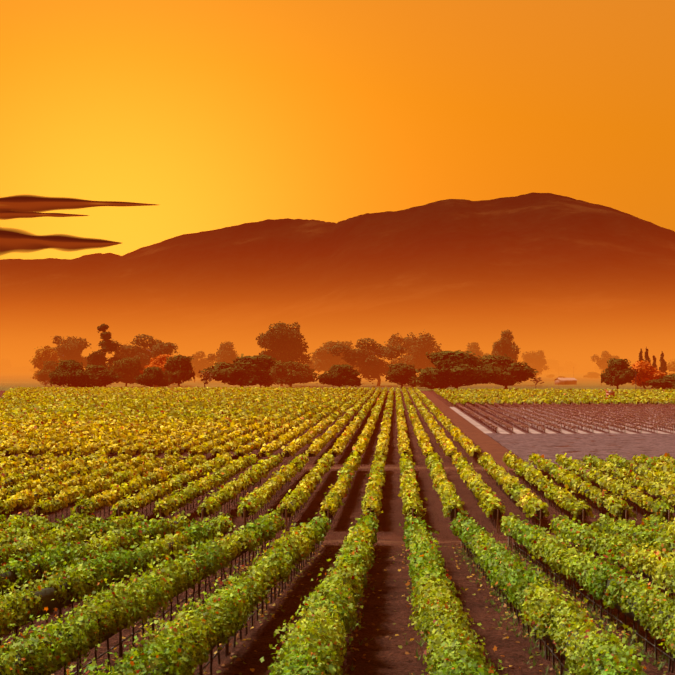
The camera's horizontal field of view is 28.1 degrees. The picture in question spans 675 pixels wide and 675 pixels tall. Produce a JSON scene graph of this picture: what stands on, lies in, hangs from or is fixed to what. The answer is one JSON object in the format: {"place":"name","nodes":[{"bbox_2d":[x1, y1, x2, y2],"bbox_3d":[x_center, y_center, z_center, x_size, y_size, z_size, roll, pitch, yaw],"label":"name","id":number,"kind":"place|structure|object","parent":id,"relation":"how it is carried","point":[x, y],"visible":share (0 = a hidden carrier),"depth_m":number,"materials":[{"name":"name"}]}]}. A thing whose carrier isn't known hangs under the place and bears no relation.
{"place":"outdoors","nodes":[
{"label":"outdoors","id":0,"kind":"place"},
{"bbox_2d":[0,208,88,218],"bbox_3d":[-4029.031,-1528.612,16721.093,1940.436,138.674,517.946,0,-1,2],"label":"cloud","id":1,"kind":"structure","parent":0,"point":[6,214],"depth_m":16589.17,"materials":[{"name":"brown"}]},
{"bbox_2d":[0,227,120,254],"bbox_3d":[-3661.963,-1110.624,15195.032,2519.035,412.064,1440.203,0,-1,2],"label":"cloud","id":2,"kind":"structure","parent":0,"point":[12,240],"depth_m":14852.18,"materials":[{"name":"brown"}]},
{"bbox_2d":[0,195,156,213],"bbox_3d":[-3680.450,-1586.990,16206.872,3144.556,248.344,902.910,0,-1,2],"label":"cloud","id":3,"kind":"structure","parent":0,"point":[33,204],"depth_m":15956.40,"materials":[{"name":"brown"}]},
{"bbox_2d":[0,192,674,371],"bbox_3d":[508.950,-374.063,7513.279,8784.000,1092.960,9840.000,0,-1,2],"label":"mountain range","id":4,"kind":"structure","parent":0,"point":[579,283],"depth_m":6525.71,"materials":[{"name":"brown stone"}]},
{"bbox_2d":[0,372,674,674],"bbox_3d":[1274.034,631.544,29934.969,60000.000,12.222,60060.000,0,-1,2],"label":"ground","id":5,"kind":"structure","parent":0,"point":[390,533],"depth_m":124.98,"materials":[{"name":"soil"}]},
{"bbox_2d":[29,365,39,372],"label":"yellow tree","id":6,"kind":"object","parent":5,"relation":"on","point":[33,369],"visible":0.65,"depth_m":2209.51,"materials":[{"name":"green plant"}]},
{"bbox_2d":[29,345,59,383],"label":"yellow tree","id":7,"kind":"object","parent":5,"relation":"on","point":[48,353],"visible":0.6,"depth_m":952.20,"materials":[{"name":"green plant"}]},
{"bbox_2d":[36,360,58,386],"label":"oak tree","id":8,"kind":"object","parent":5,"relation":"on","point":[46,370],"visible":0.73,"depth_m":902.11,"materials":[{"name":"green plant"}]},
{"bbox_2d":[47,359,96,387],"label":"oak tree","id":9,"kind":"object","parent":5,"relation":"on","point":[69,372],"visible":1,"depth_m":748.69,"materials":[{"name":"green plant"}]},
{"bbox_2d":[52,336,91,367],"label":"eucalyptus tree","id":10,"kind":"object","parent":5,"relation":"on","point":[71,348],"visible":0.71,"depth_m":984.66,"materials":[{"name":"green plant"}]},
{"bbox_2d":[84,364,120,386],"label":"oak tree","id":11,"kind":"object","parent":5,"relation":"on","point":[105,376],"visible":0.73,"depth_m":802.88,"materials":[{"name":"green plant"}]},
{"bbox_2d":[85,323,121,386],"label":"pine tree","id":12,"kind":"object","parent":5,"relation":"on","point":[95,358],"visible":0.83,"depth_m":882.58,"materials":[{"name":"green plant"}]},
{"bbox_2d":[110,356,142,386],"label":"oak tree","id":13,"kind":"object","parent":5,"relation":"on","point":[127,370],"visible":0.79,"depth_m":858.54,"materials":[{"name":"green plant"}]},
{"bbox_2d":[119,343,149,355],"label":"eucalyptus tree","id":14,"kind":"object","parent":5,"relation":"on","point":[133,348],"depth_m":1102.42,"materials":[{"name":"green plant"}]},
{"bbox_2d":[97,334,177,369],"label":"eucalyptus tree","id":15,"kind":"object","parent":5,"relation":"on","point":[157,349],"visible":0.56,"depth_m":920.33,"materials":[{"name":"green plant"}]},
{"bbox_2d":[134,366,166,387],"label":"oak tree","id":16,"kind":"object","parent":5,"relation":"on","point":[152,376],"visible":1,"depth_m":776.69,"materials":[{"name":"green plant"}]},
{"bbox_2d":[140,354,174,386],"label":"orange tree","id":17,"kind":"object","parent":5,"relation":"on","point":[160,361],"visible":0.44,"depth_m":858.71,"materials":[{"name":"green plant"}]},
{"bbox_2d":[164,354,194,386],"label":"oak tree","id":18,"kind":"object","parent":5,"relation":"on","point":[178,369],"visible":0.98,"depth_m":831.43,"materials":[{"name":"green plant"}]},
{"bbox_2d":[190,351,216,381],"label":"eucalyptus tree","id":19,"kind":"object","parent":5,"relation":"on","point":[200,364],"visible":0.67,"depth_m":1152.36,"materials":[{"name":"green plant"}]},
{"bbox_2d":[198,370,213,387],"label":"bare tree","id":20,"kind":"object","parent":5,"relation":"on","point":[208,376],"visible":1,"depth_m":750.73,"materials":[{"name":"brown plant"}]},
{"bbox_2d":[206,341,239,383],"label":"eucalyptus tree","id":21,"kind":"object","parent":5,"relation":"on","point":[225,353],"visible":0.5,"depth_m":1040.74,"materials":[{"name":"green plant"}]},
{"bbox_2d":[201,354,279,386],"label":"oak tree","id":22,"kind":"object","parent":5,"relation":"on","point":[248,371],"visible":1,"depth_m":796.40,"materials":[{"name":"green plant"}]},
{"bbox_2d":[0,386,482,457],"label":"vines","id":23,"kind":"object","parent":5,"relation":"on","point":[143,413],"depth_m":287.98,"materials":[{"name":"yellow plant"}]},
{"bbox_2d":[259,371,273,386],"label":"oak tree","id":24,"kind":"object","parent":5,"relation":"on","point":[268,384],"visible":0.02,"depth_m":838.20,"materials":[{"name":"green plant"}]},
{"bbox_2d":[255,321,311,385],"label":"eucalyptus tree","id":25,"kind":"object","parent":5,"relation":"on","point":[282,342],"visible":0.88,"depth_m":918.48,"materials":[{"name":"green plant"}]},
{"bbox_2d":[269,360,317,386],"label":"oak tree","id":26,"kind":"object","parent":5,"relation":"on","point":[290,373],"visible":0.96,"depth_m":850.28,"materials":[{"name":"green plant"}]},
{"bbox_2d":[305,341,357,372],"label":"eucalyptus tree","id":27,"kind":"object","parent":5,"relation":"on","point":[324,360],"visible":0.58,"depth_m":1028.70,"materials":[{"name":"green plant"}]},
{"bbox_2d":[0,506,674,674],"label":"vines","id":28,"kind":"object","parent":5,"relation":"on","point":[321,631],"depth_m":44.82,"materials":[{"name":"green plant"}]},
{"bbox_2d":[0,450,674,531],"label":"vines","id":29,"kind":"object","parent":5,"relation":"on","point":[148,466],"depth_m":125.91,"materials":[{"name":"green plant"}]},
{"bbox_2d":[1,576,674,674],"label":"soil clods","id":30,"kind":"object","parent":5,"relation":"on","point":[396,658],"visible":0.23,"depth_m":45.56,"materials":[{"name":"brown soil"}]},
{"bbox_2d":[316,364,362,387],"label":"oak tree","id":31,"kind":"object","parent":5,"relation":"on","point":[345,375],"visible":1,"depth_m":770.50,"materials":[{"name":"green plant"}]},
{"bbox_2d":[22,543,671,674],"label":"fallen leaves and weeds","id":32,"kind":"object","parent":5,"relation":"on","point":[507,614],"visible":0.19,"depth_m":50.68,"materials":[{"name":"orange plant"}]},
{"bbox_2d":[327,338,406,385],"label":"eucalyptus tree","id":33,"kind":"object","parent":5,"relation":"on","point":[369,364],"visible":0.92,"depth_m":914.43,"materials":[{"name":"green plant"}]},
{"bbox_2d":[385,361,421,387],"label":"oak tree","id":34,"kind":"object","parent":5,"relation":"on","point":[402,373],"visible":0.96,"depth_m":822.77,"materials":[{"name":"green plant"}]},
{"bbox_2d":[384,329,441,369],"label":"eucalyptus tree","id":35,"kind":"object","parent":5,"relation":"on","point":[417,348],"visible":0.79,"depth_m":982.98,"materials":[{"name":"green plant"}]},
{"bbox_2d":[412,350,500,388],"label":"oak tree","id":36,"kind":"object","parent":5,"relation":"on","point":[457,369],"visible":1,"depth_m":734.88,"materials":[{"name":"green plant"}]},
{"bbox_2d":[462,342,488,360],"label":"eucalyptus tree","id":37,"kind":"object","parent":5,"relation":"on","point":[473,348],"visible":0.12,"depth_m":1140.20,"materials":[{"name":"green plant"}]},
{"bbox_2d":[491,329,520,362],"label":"eucalyptus tree","id":38,"kind":"object","parent":5,"relation":"on","point":[502,346],"visible":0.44,"depth_m":942.32,"materials":[{"name":"green plant"}]},
{"bbox_2d":[480,353,537,388],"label":"oak tree","id":39,"kind":"object","parent":5,"relation":"on","point":[512,374],"visible":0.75,"depth_m":791.18,"materials":[{"name":"green plant"}]},
{"bbox_2d":[520,350,549,379],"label":"eucalyptus tree","id":40,"kind":"object","parent":5,"relation":"on","point":[536,361],"visible":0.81,"depth_m":1286.63,"materials":[{"name":"orange plant"}]},
{"bbox_2d":[530,377,543,387],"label":"bare tree","id":41,"kind":"object","parent":5,"relation":"on","point":[537,381],"visible":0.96,"depth_m":854.61,"materials":[{"name":"brown plant"}]},
{"bbox_2d":[434,387,674,404],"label":"vines","id":42,"kind":"object","parent":5,"relation":"on","point":[551,395],"depth_m":519.12,"materials":[{"name":"green plant"}]},
{"bbox_2d":[555,378,576,384],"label":"farm shed","id":43,"kind":"structure","parent":5,"relation":"on","point":[565,381],"depth_m":997.50,"materials":[{"name":"brown"}]},
{"bbox_2d":[486,433,674,469],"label":"bare soil field","id":44,"kind":"structure","parent":5,"relation":"attached to","point":[654,444],"depth_m":229.70,"materials":[{"name":"brown soil"}]},
{"bbox_2d":[583,372,600,378],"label":"oak tree","id":45,"kind":"object","parent":5,"relation":"on","point":[591,375],"visible":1,"depth_m":1437.52,"materials":[{"name":"orange plant"}]},
{"bbox_2d":[594,364,602,371],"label":"oak tree","id":46,"kind":"object","parent":5,"relation":"on","point":[596,368],"visible":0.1,"depth_m":2493.05,"materials":[{"name":"orange plant"}]},
{"bbox_2d":[591,351,619,372],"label":"eucalyptus tree","id":47,"kind":"object","parent":5,"relation":"on","point":[602,361],"visible":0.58,"depth_m":1237.12,"materials":[{"name":"green plant"}]},
{"bbox_2d":[604,389,614,396],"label":"grape harvester","id":48,"kind":"object","parent":5,"relation":"on","point":[609,392],"visible":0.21,"depth_m":505.21,"materials":[{"name":"paint"}]},
{"bbox_2d":[600,358,637,388],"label":"oak tree","id":49,"kind":"object","parent":5,"relation":"on","point":[618,372],"visible":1,"depth_m":766.93,"materials":[{"name":"green plant"}]},
{"bbox_2d":[637,349,643,386],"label":"cypress tree","id":50,"kind":"object","parent":5,"relation":"on","point":[640,355],"visible":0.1,"depth_m":875.02,"materials":[{"name":"green plant"}]},
{"bbox_2d":[644,347,650,386],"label":"cypress tree","id":51,"kind":"object","parent":5,"relation":"on","point":[647,358],"visible":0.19,"depth_m":879.75,"materials":[{"name":"green plant"}]},
{"bbox_2d":[630,360,666,388],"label":"orange tree","id":52,"kind":"object","parent":5,"relation":"on","point":[646,371],"visible":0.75,"depth_m":821.25,"materials":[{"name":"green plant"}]},
{"bbox_2d":[652,355,656,371],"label":"cypress tree","id":53,"kind":"object","parent":5,"relation":"on","point":[654,361],"visible":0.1,"depth_m":885.38,"materials":[{"name":"green plant"}]},
{"bbox_2d":[646,374,674,388],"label":"bush","id":54,"kind":"object","parent":5,"relation":"on","point":[666,381],"visible":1,"depth_m":739.21,"materials":[{"name":"green plant"}]},
{"bbox_2d":[659,351,667,374],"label":"cypress tree","id":55,"kind":"object","parent":5,"relation":"on","point":[663,367],"visible":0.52,"depth_m":890.78,"materials":[{"name":"green plant"}]},
{"bbox_2d":[666,359,674,373],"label":"yellow tree","id":56,"kind":"object","parent":5,"relation":"on","point":[671,367],"visible":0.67,"depth_m":1090.18,"materials":[{"name":"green plant"}]},
{"bbox_2d":[0,0,674,259],"label":"sky","id":57,"kind":"structure","parent":0,"point":[214,114],"materials":[{"name":"orange"}]},
{"bbox_2d":[421,391,535,470],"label":"dirt road","id":58,"kind":"structure","parent":0,"point":[497,451],"depth_m":267.39,"materials":[{"name":"brown soil"}]},
{"bbox_2d":[450,407,674,433],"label":"young vineyard plot","id":59,"kind":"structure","parent":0,"point":[485,429],"depth_m":309.06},
{"bbox_2d":[456,402,674,433],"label":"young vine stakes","id":60,"kind":"object","parent":59,"relation":"on","point":[629,411],"visible":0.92,"depth_m":345.84,"materials":[{"name":"red wood"}]}
]}

